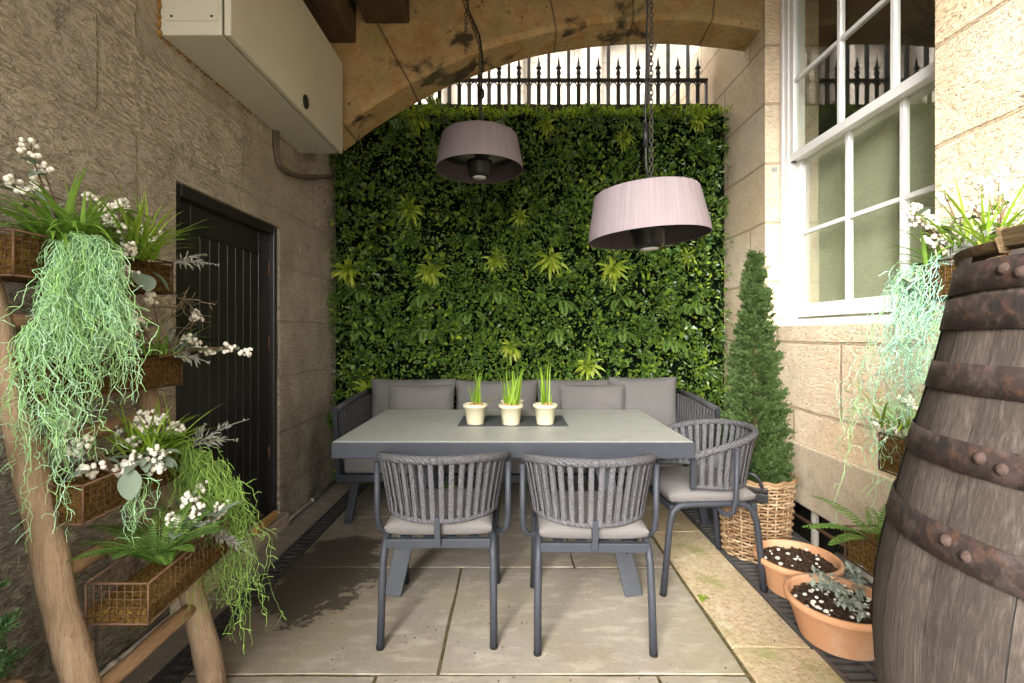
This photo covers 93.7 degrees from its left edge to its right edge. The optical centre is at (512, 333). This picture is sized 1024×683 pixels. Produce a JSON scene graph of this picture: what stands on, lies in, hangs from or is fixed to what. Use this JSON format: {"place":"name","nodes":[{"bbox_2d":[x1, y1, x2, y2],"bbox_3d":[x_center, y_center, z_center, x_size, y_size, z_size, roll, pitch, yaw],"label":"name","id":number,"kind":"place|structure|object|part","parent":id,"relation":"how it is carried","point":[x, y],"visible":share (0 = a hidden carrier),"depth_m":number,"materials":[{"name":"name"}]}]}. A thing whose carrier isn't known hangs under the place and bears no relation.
{"place":"outdoors","nodes":[
{"label":"outdoors","id":0,"kind":"place"},
{"bbox_2d":[120,483,755,682],"bbox_3d":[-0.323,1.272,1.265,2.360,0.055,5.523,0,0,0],"label":"paving","id":1,"kind":"structure","parent":0,"point":[595,621],"depth_m":2.10,"materials":[{"name":"stone"}]},
{"bbox_2d":[0,672,26,682],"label":"wicker basket","id":2,"kind":"object","parent":1,"relation":"on","point":[8,679],"visible":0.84,"depth_m":1.14,"materials":[{"name":"wicker"}]},
{"bbox_2d":[0,578,34,678],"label":"conifer","id":3,"kind":"object","parent":2,"relation":"on","point":[5,621],"visible":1,"depth_m":1.08,"materials":[{"name":"green plant"}]},
{"bbox_2d":[0,243,227,682],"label":"ladder planter","id":4,"kind":"object","parent":1,"relation":"on","point":[68,637],"visible":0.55,"depth_m":1.25,"materials":[{"name":"brown wood"}]},
{"bbox_2d":[0,266,127,552],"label":"hanging plant","id":5,"kind":"object","parent":4,"relation":"hanging from","point":[42,345],"visible":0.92,"depth_m":1.24,"materials":[{"name":"green plant"}]},
{"bbox_2d":[0,228,175,295],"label":"wire basket","id":6,"kind":"object","parent":4,"relation":"attached to","point":[19,255],"visible":0.46,"depth_m":1.28,"materials":[{"name":"brown metal"}]},
{"bbox_2d":[0,137,63,226],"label":"berry spray","id":7,"kind":"object","parent":6,"relation":"in","point":[39,171],"visible":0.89,"depth_m":1.32,"materials":[{"name":"white plant"}]},
{"bbox_2d":[35,191,53,218],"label":"broad leaf","id":8,"kind":"object","parent":6,"relation":"in","point":[40,195],"visible":0.16,"depth_m":1.33,"materials":[{"name":"green plant"}]},
{"bbox_2d":[0,163,162,266],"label":"grass tuft","id":9,"kind":"object","parent":6,"relation":"in","point":[64,220],"visible":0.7,"depth_m":1.31,"materials":[{"name":"green plant"}]},
{"bbox_2d":[18,230,162,409],"bbox_3d":[-1.189,-0.038,1.327,0.369,0.496,0.249,0,0,-15],"label":"hanging plant","id":10,"kind":"object","parent":6,"relation":"hanging from","point":[92,265],"visible":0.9,"depth_m":1.32,"materials":[{"name":"green plant"}]},
{"bbox_2d":[81,191,162,260],"bbox_3d":[-1.280,-0.351,1.576,0.219,0.226,0.158,0,0,0],"label":"berry spray","id":11,"kind":"object","parent":6,"relation":"in","point":[114,205],"visible":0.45,"depth_m":1.55,"materials":[{"name":"white plant"}]},
{"bbox_2d":[107,241,140,279],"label":"berry spray","id":12,"kind":"object","parent":6,"relation":"in","point":[129,247],"visible":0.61,"depth_m":1.50,"materials":[{"name":"white plant"}]},
{"bbox_2d":[64,178,215,261],"bbox_3d":[-1.264,-0.395,1.608,0.426,0.289,0.538,0,0,-44],"label":"grass tuft","id":13,"kind":"object","parent":6,"relation":"in","point":[137,222],"visible":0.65,"depth_m":1.57,"materials":[{"name":"green plant"}]},
{"bbox_2d":[130,271,168,292],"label":"broad leaf","id":14,"kind":"object","parent":6,"relation":"hanging from","point":[146,283],"visible":0.99,"depth_m":1.49,"materials":[{"name":"green plant"}]},
{"bbox_2d":[150,286,216,335],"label":"dried twigs","id":15,"kind":"object","parent":6,"relation":"in","point":[180,305],"visible":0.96,"depth_m":1.73,"materials":[{"name":"plant"}]},
{"bbox_2d":[172,251,219,269],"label":"lavender sprig","id":16,"kind":"object","parent":6,"relation":"in","point":[180,262],"visible":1,"depth_m":1.76,"materials":[{"name":"grey plant"}]},
{"bbox_2d":[12,351,183,404],"bbox_3d":[-1.280,0.130,1.490,0.199,0.147,0.536,0,0,0],"label":"wire basket","id":17,"kind":"object","parent":4,"relation":"attached to","point":[163,372],"visible":0.63,"depth_m":1.47,"materials":[{"name":"brown metal"}]},
{"bbox_2d":[101,307,211,358],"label":"grass tuft","id":18,"kind":"object","parent":17,"relation":"in","point":[163,347],"visible":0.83,"depth_m":1.60,"materials":[{"name":"green plant"}]},
{"bbox_2d":[118,292,252,357],"bbox_3d":[-1.162,-0.026,1.711,0.124,0.235,0.433,0,0,30],"label":"berry spray","id":19,"kind":"object","parent":17,"relation":"in","point":[148,299],"visible":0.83,"depth_m":1.70,"materials":[{"name":"white plant"}]},
{"bbox_2d":[163,320,209,367],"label":"lavender sprig","id":20,"kind":"object","parent":17,"relation":"in","point":[185,355],"visible":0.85,"depth_m":1.69,"materials":[{"name":"grey plant"}]},
{"bbox_2d":[16,441,194,529],"bbox_3d":[-1.200,0.439,1.464,0.198,0.151,0.465,0,0,0],"label":"wire basket","id":21,"kind":"object","parent":4,"relation":"attached to","point":[99,495],"visible":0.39,"depth_m":1.30,"materials":[{"name":"brown metal"}]},
{"bbox_2d":[51,419,119,480],"bbox_3d":[-1.188,0.323,1.339,0.151,0.178,0.135,0,0,30],"label":"berry spray","id":22,"kind":"object","parent":21,"relation":"in","point":[91,472],"visible":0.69,"depth_m":1.33,"materials":[{"name":"white plant"}]},
{"bbox_2d":[117,469,141,501],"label":"broad leaf","id":23,"kind":"object","parent":21,"relation":"hanging from","point":[129,484],"visible":1,"depth_m":1.36,"materials":[{"name":"green plant"}]},
{"bbox_2d":[115,471,161,554],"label":"hanging plant","id":24,"kind":"object","parent":21,"relation":"hanging from","point":[135,509],"visible":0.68,"depth_m":1.40,"materials":[{"name":"green plant"}]},
{"bbox_2d":[106,444,179,477],"bbox_3d":[-1.106,0.380,1.435,0.113,0.094,0.184,0,0,37],"label":"berry spray","id":25,"kind":"object","parent":21,"relation":"in","point":[145,464],"visible":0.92,"depth_m":1.43,"materials":[{"name":"white plant"}]},
{"bbox_2d":[72,386,224,461],"bbox_3d":[-1.129,0.273,1.525,0.440,0.244,0.408,0,0,38],"label":"grass tuft","id":26,"kind":"object","parent":21,"relation":"in","point":[149,441],"visible":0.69,"depth_m":1.48,"materials":[{"name":"green plant"}]},
{"bbox_2d":[113,409,185,448],"bbox_3d":[-1.159,0.315,1.507,0.230,0.154,0.151,0,0,-37],"label":"berry spray","id":27,"kind":"object","parent":21,"relation":"in","point":[145,417],"visible":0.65,"depth_m":1.52,"materials":[{"name":"white plant"}]},
{"bbox_2d":[193,419,248,448],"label":"lavender sprig","id":28,"kind":"object","parent":21,"relation":"in","point":[197,435],"visible":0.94,"depth_m":1.68,"materials":[{"name":"grey plant"}]},
{"bbox_2d":[82,518,228,630],"bbox_3d":[-1.048,0.704,1.445,0.205,0.164,0.386,0,0,0],"label":"wire basket","id":29,"kind":"object","parent":4,"relation":"attached to","point":[145,595],"visible":0.88,"depth_m":1.35,"materials":[{"name":"brown metal"}]},
{"bbox_2d":[66,502,225,564],"bbox_3d":[-1.038,0.599,1.365,0.418,0.146,0.317,0,0,0],"label":"fern","id":30,"kind":"object","parent":29,"relation":"in","point":[154,549],"visible":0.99,"depth_m":1.40,"materials":[{"name":"green plant"}]},
{"bbox_2d":[164,480,228,542],"bbox_3d":[-1.007,0.572,1.542,0.143,0.161,0.180,0,0,0],"label":"berry spray","id":31,"kind":"object","parent":29,"relation":"in","point":[188,499],"visible":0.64,"depth_m":1.51,"materials":[{"name":"white plant"}]},
{"bbox_2d":[168,501,242,538],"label":"broad leaf","id":32,"kind":"object","parent":29,"relation":"in","point":[218,513],"visible":0.87,"depth_m":1.49,"materials":[{"name":"green plant"}]},
{"bbox_2d":[166,513,262,575],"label":"dried twigs","id":33,"kind":"object","parent":29,"relation":"in","point":[233,549],"visible":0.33,"depth_m":1.59,"materials":[{"name":"plant"}]},
{"bbox_2d":[151,437,285,649],"bbox_3d":[-1.009,0.725,1.645,0.403,0.795,0.281,0,0,0],"label":"hanging plant","id":34,"kind":"object","parent":29,"relation":"in","point":[204,469],"visible":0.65,"depth_m":1.63,"materials":[{"name":"green plant"}]},
{"bbox_2d":[210,526,254,557],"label":"lavender sprig","id":35,"kind":"object","parent":29,"relation":"in","point":[225,535],"visible":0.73,"depth_m":1.60,"materials":[{"name":"grey plant"}]},
{"bbox_2d":[0,0,335,682],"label":"stone wall","id":36,"kind":"structure","parent":1,"relation":"on","point":[112,92],"depth_m":1.93,"materials":[{"name":"beige stone"}]},
{"bbox_2d":[176,183,276,541],"bbox_3d":[-1.548,0.298,2.613,0.124,1.963,0.950,0,0,0],"label":"door frame","id":37,"kind":"structure","parent":36,"relation":"attached to","point":[239,284],"depth_m":2.67,"materials":[{"name":"paint"}]},
{"bbox_2d":[180,200,267,541],"bbox_3d":[-1.581,0.262,2.618,0.058,1.776,0.847,0,0,0],"label":"door leaf","id":38,"kind":"structure","parent":37,"relation":"in","point":[239,286],"depth_m":2.65,"materials":[{"name":"black paint"}]},
{"bbox_2d":[156,0,342,153],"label":"electrical cabinet","id":39,"kind":"object","parent":36,"relation":"attached to","point":[276,65],"visible":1,"depth_m":2.49,"materials":[{"name":"beige metal"}]},
{"bbox_3d":[-1.204,-1.584,2.702,0.042,0.637,1.340,0,0,0],"label":"door","id":40,"kind":"part","parent":39,"relation":"part of","materials":[{"name":"beige paint"}]},
{"bbox_2d":[272,130,334,179],"bbox_3d":[-1.472,-1.174,3.444,0.066,0.276,0.924,0,0,0],"label":"cable conduit","id":41,"kind":"object","parent":36,"relation":"attached to","point":[276,150],"visible":0.91,"depth_m":3.05,"materials":[{"name":"paint"}]},
{"bbox_2d":[303,0,408,42],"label":"timber ceiling","id":42,"kind":"structure","parent":36,"relation":"attached to","point":[335,20],"depth_m":3.27,"materials":[{"name":"brown wood"}]},
{"bbox_2d":[436,0,522,183],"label":"pendant heater","id":43,"kind":"object","parent":42,"relation":"hanging from","point":[481,151],"visible":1,"depth_m":2.92,"materials":[{"name":"pink plastic"}]},
{"bbox_2d":[589,0,711,251],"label":"pendant heater","id":44,"kind":"object","parent":42,"relation":"hanging from","point":[650,213],"visible":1,"depth_m":2.05,"materials":[{"name":"pink plastic"}]},
{"bbox_2d":[330,0,761,150],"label":"stone arch","id":45,"kind":"structure","parent":36,"relation":"attached to","point":[390,70],"depth_m":3.46,"materials":[{"name":"beige stone"}]},
{"bbox_2d":[99,480,335,676],"bbox_3d":[-1.470,1.218,1.500,0.032,0.032,5.000,0,0,0],"label":"floor pipe","id":46,"kind":"object","parent":1,"relation":"on","point":[112,663],"visible":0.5,"depth_m":1.94,"materials":[{"name":"plastic"}]},
{"bbox_2d":[170,512,288,613],"bbox_3d":[-1.625,1.200,2.610,0.350,0.090,1.020,0,0,0],"label":"doorstep","id":47,"kind":"object","parent":1,"relation":"on","point":[280,523],"visible":0.22,"depth_m":2.70,"materials":[{"name":"brown wood"}]},
{"bbox_2d":[252,510,277,533],"bbox_3d":[-1.475,1.123,2.865,0.030,0.059,0.233,0,0,2],"label":"wood offcut","id":48,"kind":"object","parent":47,"relation":"on","point":[269,519],"visible":0.76,"depth_m":2.85,"materials":[{"name":"brown wood"}]},
{"bbox_2d":[147,483,368,682],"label":"drain channel","id":49,"kind":"object","parent":1,"relation":"in","point":[178,667],"visible":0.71,"depth_m":2.36,"materials":[{"name":"metal"}]},
{"bbox_2d":[374,451,510,650],"bbox_3d":[-0.305,0.863,2.137,0.592,0.777,0.578,0,0,-1],"label":"dining chair","id":50,"kind":"object","parent":1,"relation":"on","point":[431,514],"visible":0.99,"depth_m":1.94,"materials":[{"name":"metal"}]},
{"bbox_2d":[331,410,694,596],"bbox_3d":[0.000,0.873,2.701,1.685,0.753,0.958,0,0,0],"label":"dining table","id":51,"kind":"object","parent":1,"relation":"on","point":[597,434],"visible":0.83,"depth_m":2.32,"materials":[{"name":"metal"}]},
{"bbox_2d":[463,369,487,424],"bbox_3d":[-0.209,0.336,2.660,0.136,0.321,0.136,0,0,0],"label":"bulb pot","id":52,"kind":"object","parent":51,"relation":"on","point":[475,410],"visible":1,"depth_m":2.62,"materials":[{"name":"ceramic"}]},
{"bbox_2d":[488,366,522,425],"bbox_3d":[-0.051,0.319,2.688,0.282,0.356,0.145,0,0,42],"label":"bulb pot","id":53,"kind":"object","parent":51,"relation":"on","point":[510,407],"visible":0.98,"depth_m":2.61,"materials":[{"name":"ceramic"}]},
{"bbox_2d":[533,360,556,424],"bbox_3d":[0.178,0.318,2.655,0.136,0.357,0.136,0,0,0],"label":"bulb pot","id":54,"kind":"object","parent":51,"relation":"on","point":[545,410],"visible":1,"depth_m":2.62,"materials":[{"name":"ceramic"}]},
{"bbox_2d":[332,377,720,523],"bbox_3d":[0.090,0.798,3.529,2.548,0.914,0.802,0,0,0],"label":"outdoor sofa","id":55,"kind":"object","parent":1,"relation":"on","point":[659,400],"visible":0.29,"depth_m":3.71,"materials":[{"name":"fabric"}]},
{"bbox_2d":[388,384,454,409],"bbox_3d":[-0.700,0.585,3.641,0.506,0.399,0.176,0,0,0],"label":"scatter cushion","id":56,"kind":"object","parent":55,"relation":"on","point":[420,397],"visible":0.49,"depth_m":3.60,"materials":[{"name":"grey fabric"}]},
{"bbox_2d":[558,384,624,409],"bbox_3d":[0.600,0.582,3.641,0.507,0.404,0.182,0,0,0],"label":"scatter cushion","id":57,"kind":"object","parent":55,"relation":"on","point":[590,397],"visible":0.56,"depth_m":3.60,"materials":[{"name":"grey fabric"}]},
{"bbox_2d":[326,94,733,487],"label":"green wall","id":58,"kind":"structure","parent":1,"relation":"on","point":[437,274],"depth_m":3.96,"materials":[{"name":"green plant"}]},
{"bbox_2d":[282,501,817,682],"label":"floor grit","id":59,"kind":"object","parent":1,"relation":"on","point":[521,622],"visible":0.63,"depth_m":2.07,"materials":[{"name":"soil"}]},
{"bbox_2d":[520,453,659,657],"bbox_3d":[0.325,0.863,2.097,0.592,0.777,0.578,0,0,1],"label":"dining chair","id":60,"kind":"object","parent":1,"relation":"on","point":[600,517],"visible":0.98,"depth_m":1.90,"materials":[{"name":"metal"}]},
{"bbox_2d":[632,418,767,596],"bbox_3d":[0.978,0.863,2.541,0.578,0.777,0.592,0,0,-3],"label":"dining chair","id":61,"kind":"object","parent":1,"relation":"on","point":[699,482],"visible":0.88,"depth_m":2.33,"materials":[{"name":"metal"}]},
{"bbox_2d":[501,362,526,402],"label":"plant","id":62,"kind":"object","parent":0,"point":[521,400],"visible":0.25,"depth_m":2.82,"materials":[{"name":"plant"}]},
{"bbox_2d":[415,44,656,103],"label":"pale building","id":63,"kind":"structure","parent":0,"point":[637,51],"depth_m":11.20,"materials":[{"name":"white paint"}]},
{"bbox_2d":[617,482,844,682],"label":"kerb strip","id":64,"kind":"object","parent":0,"point":[719,582],"visible":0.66,"depth_m":2.14,"materials":[{"name":"beige stone"}]},
{"bbox_2d":[697,594,709,601],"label":"fallen leaf","id":65,"kind":"object","parent":64,"relation":"on","point":[702,599],"visible":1,"depth_m":2.24,"materials":[{"name":"green plant"}]},
{"bbox_2d":[872,224,1023,682],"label":"barrel","id":66,"kind":"object","parent":64,"relation":"on","point":[948,593],"visible":1,"depth_m":0.72,"materials":[{"name":"brown wood"}]},
{"bbox_3d":[1.265,0.550,1.246,0.401,1.413,0.337,0,0,0],"label":"ladder planter","id":67,"kind":"object","parent":64,"relation":"on","visible":0},
{"bbox_2d":[842,525,879,577],"bbox_3d":[1.179,0.693,1.385,0.200,0.136,0.447,0,0,0],"label":"wire basket","id":68,"kind":"object","parent":67,"relation":"attached to","point":[861,552],"visible":0.16,"depth_m":1.52,"materials":[{"name":"brown metal"}]},
{"bbox_2d":[803,495,886,545],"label":"fern","id":69,"kind":"object","parent":68,"relation":"in","point":[845,528],"visible":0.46,"depth_m":1.57,"materials":[{"name":"green plant"}]},
{"bbox_2d":[877,432,905,475],"bbox_3d":[1.290,0.397,1.381,0.180,0.154,0.476,0,0,0],"label":"wire basket","id":70,"kind":"object","parent":67,"relation":"attached to","point":[890,444],"visible":0.14,"depth_m":1.55,"materials":[{"name":"brown metal"}]},
{"bbox_2d":[832,397,914,523],"bbox_3d":[1.229,0.451,1.606,0.217,0.483,0.260,0,0,0],"label":"hanging plant","id":71,"kind":"object","parent":70,"relation":"hanging from","point":[893,415],"visible":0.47,"depth_m":1.62,"materials":[{"name":"green plant"}]},
{"bbox_2d":[827,368,920,430],"bbox_3d":[1.241,0.202,1.541,0.395,0.232,0.381,0,0,22],"label":"grass tuft","id":72,"kind":"object","parent":70,"relation":"in","point":[908,422],"visible":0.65,"depth_m":1.56,"materials":[{"name":"green plant"}]},
{"bbox_2d":[858,394,917,441],"bbox_3d":[1.251,0.295,1.580,0.174,0.191,0.134,0,0,0],"label":"berry spray","id":73,"kind":"object","parent":70,"relation":"in","point":[895,429],"visible":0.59,"depth_m":1.57,"materials":[{"name":"white plant"}]},
{"bbox_2d":[913,253,1009,302],"bbox_3d":[1.385,-0.161,1.340,0.190,0.147,0.478,0,0,0],"label":"wire basket","id":74,"kind":"object","parent":67,"relation":"attached to","point":[945,271],"visible":0.23,"depth_m":1.47,"materials":[{"name":"brown metal"}]},
{"bbox_2d":[831,252,952,466],"bbox_3d":[1.254,0.088,1.550,0.370,0.692,0.272,0,0,24],"label":"hanging plant","id":75,"kind":"object","parent":74,"relation":"hanging from","point":[912,334],"visible":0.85,"depth_m":1.54,"materials":[{"name":"green plant"}]},
{"bbox_2d":[889,275,933,314],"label":"berry spray","id":76,"kind":"object","parent":74,"relation":"in","point":[912,288],"visible":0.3,"depth_m":1.56,"materials":[{"name":"white plant"}]},
{"bbox_2d":[875,222,992,267],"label":"grass tuft","id":77,"kind":"object","parent":74,"relation":"in","point":[925,255],"visible":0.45,"depth_m":1.54,"materials":[{"name":"green plant"}]},
{"bbox_2d":[903,186,978,252],"bbox_3d":[1.363,-0.338,1.521,0.132,0.260,0.178,0,0,-18],"label":"berry spray","id":78,"kind":"object","parent":74,"relation":"in","point":[918,208],"visible":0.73,"depth_m":1.52,"materials":[{"name":"white plant"}]},
{"bbox_2d":[878,172,1023,253],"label":"grass tuft","id":79,"kind":"object","parent":74,"relation":"in","point":[973,232],"visible":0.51,"depth_m":1.40,"materials":[{"name":"green plant"}]},
{"bbox_2d":[941,218,1018,265],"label":"lavender sprig","id":80,"kind":"object","parent":74,"relation":"in","point":[963,246],"visible":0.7,"depth_m":1.43,"materials":[{"name":"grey plant"}]},
{"bbox_2d":[937,167,1023,253],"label":"berry spray","id":81,"kind":"object","parent":74,"relation":"in","point":[987,186],"visible":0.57,"depth_m":1.43,"materials":[{"name":"white plant"}]},
{"bbox_2d":[680,507,877,682],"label":"floor grate","id":82,"kind":"object","parent":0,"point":[848,671],"visible":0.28,"depth_m":2.24,"materials":[{"name":"metal"}]},
{"bbox_2d":[719,468,798,563],"bbox_3d":[1.387,0.990,2.750,0.430,0.509,0.486,0,0,0],"label":"wicker basket","id":83,"kind":"object","parent":82,"relation":"on","point":[780,524],"visible":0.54,"depth_m":2.59,"materials":[{"name":"wicker"}]},
{"bbox_2d":[714,250,798,493],"bbox_3d":[1.382,0.206,2.754,0.447,1.390,0.443,0,0,0],"label":"conifer","id":84,"kind":"object","parent":83,"relation":"on","point":[770,460],"visible":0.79,"depth_m":2.69,"materials":[{"name":"green plant"}]},
{"bbox_2d":[753,539,844,598],"bbox_3d":[1.387,1.163,2.345,0.386,0.165,0.386,0,0,0],"label":"terracotta pot","id":85,"kind":"object","parent":82,"relation":"on","point":[782,560],"visible":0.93,"depth_m":2.33,"materials":[{"name":"ceramic"}]},
{"bbox_2d":[783,573,874,660],"bbox_3d":[1.335,1.161,1.965,0.398,0.170,0.398,0,0,0],"label":"terracotta pot","id":86,"kind":"object","parent":82,"relation":"on","point":[825,623],"visible":0.64,"depth_m":1.89,"materials":[{"name":"ceramic"}]},
{"bbox_2d":[807,560,871,622],"bbox_3d":[1.384,1.029,1.914,0.343,0.134,0.378,0,0,0],"label":"dusty miller","id":87,"kind":"object","parent":86,"relation":"on","point":[838,589],"visible":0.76,"depth_m":1.96,"materials":[{"name":"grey plant"}]},
{"label":"ground","id":88,"kind":"structure","parent":0,"visible":0},
{"bbox_2d":[336,482,617,483],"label":"retaining wall","id":89,"kind":"structure","parent":88,"relation":"on","point":[454,482],"depth_m":4.06,"materials":[{"name":"stone"}]},
{"bbox_2d":[401,104,717,115],"bbox_3d":[0.258,-1.879,4.180,2.915,0.085,0.360,0,0,0],"label":"coping","id":90,"kind":"object","parent":89,"relation":"on","point":[560,106],"visible":0.09,"depth_m":4.00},
{"bbox_2d":[418,44,707,103],"bbox_3d":[0.170,-2.611,4.300,3.140,1.378,0.049,0,0,0],"label":"iron railing","id":91,"kind":"object","parent":90,"relation":"on","point":[628,81],"visible":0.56,"depth_m":4.29,"materials":[{"name":"black metal"}]},
{"bbox_2d":[811,511,818,546],"bbox_3d":[1.900,1.295,3.020,0.044,0.470,0.042,0,0,0],"label":"waste pipe","id":92,"kind":"object","parent":88,"relation":"on","point":[814,532],"visible":0.31,"depth_m":3.00,"materials":[{"name":"plastic"}]},
{"bbox_2d":[792,512,847,549],"bbox_3d":[1.800,1.150,2.600,0.024,0.024,2.800,0,0,0],"label":"guard rail","id":93,"kind":"object","parent":88,"relation":"on","point":[820,530],"visible":0.18,"depth_m":2.80,"materials":[{"name":"metal"}]},
{"bbox_2d":[769,497,871,585],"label":"lightwell wall","id":94,"kind":"structure","parent":88,"relation":"on","point":[799,524],"depth_m":3.48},
{"bbox_2d":[723,415,894,529],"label":"wall plinth","id":95,"kind":"structure","parent":94,"relation":"attached to","point":[818,473],"depth_m":2.62,"materials":[{"name":"beige stone"}]},
{"bbox_2d":[680,0,1023,478],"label":"sandstone wall","id":96,"kind":"structure","parent":95,"relation":"on","point":[979,89],"depth_m":2.67,"materials":[{"name":"beige stone"}]},
{"bbox_2d":[778,0,934,325],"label":"sash window","id":97,"kind":"structure","parent":96,"relation":"attached to","point":[842,180],"depth_m":2.83,"materials":[{"name":"white paint"}]},
{"bbox_2d":[819,0,934,131],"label":"room interior","id":98,"kind":"object","parent":96,"relation":"in","point":[867,62],"depth_m":4.18,"materials":[{"name":"paint"}]},
{"label":"street","id":99,"kind":"structure","parent":0,"visible":0},
{"bbox_2d":[641,44,699,103],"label":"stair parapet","id":100,"kind":"structure","parent":99,"relation":"on","point":[678,52],"depth_m":5.79,"materials":[{"name":"white paint"}]},
{"bbox_3d":[1.900,1.295,2.620,0.044,0.470,0.042,0,0,0],"label":"waste pipe","id":101,"kind":"object","parent":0,"visible":0},
{"bbox_2d":[834,551,872,584],"bbox_3d":[1.860,1.270,2.475,0.048,0.050,0.550,0,0,0],"label":"horizontal pipe","id":102,"kind":"object","parent":101,"relation":"attached to","point":[865,575],"visible":0.28,"depth_m":2.55,"materials":[{"name":"plastic"}]}
]}

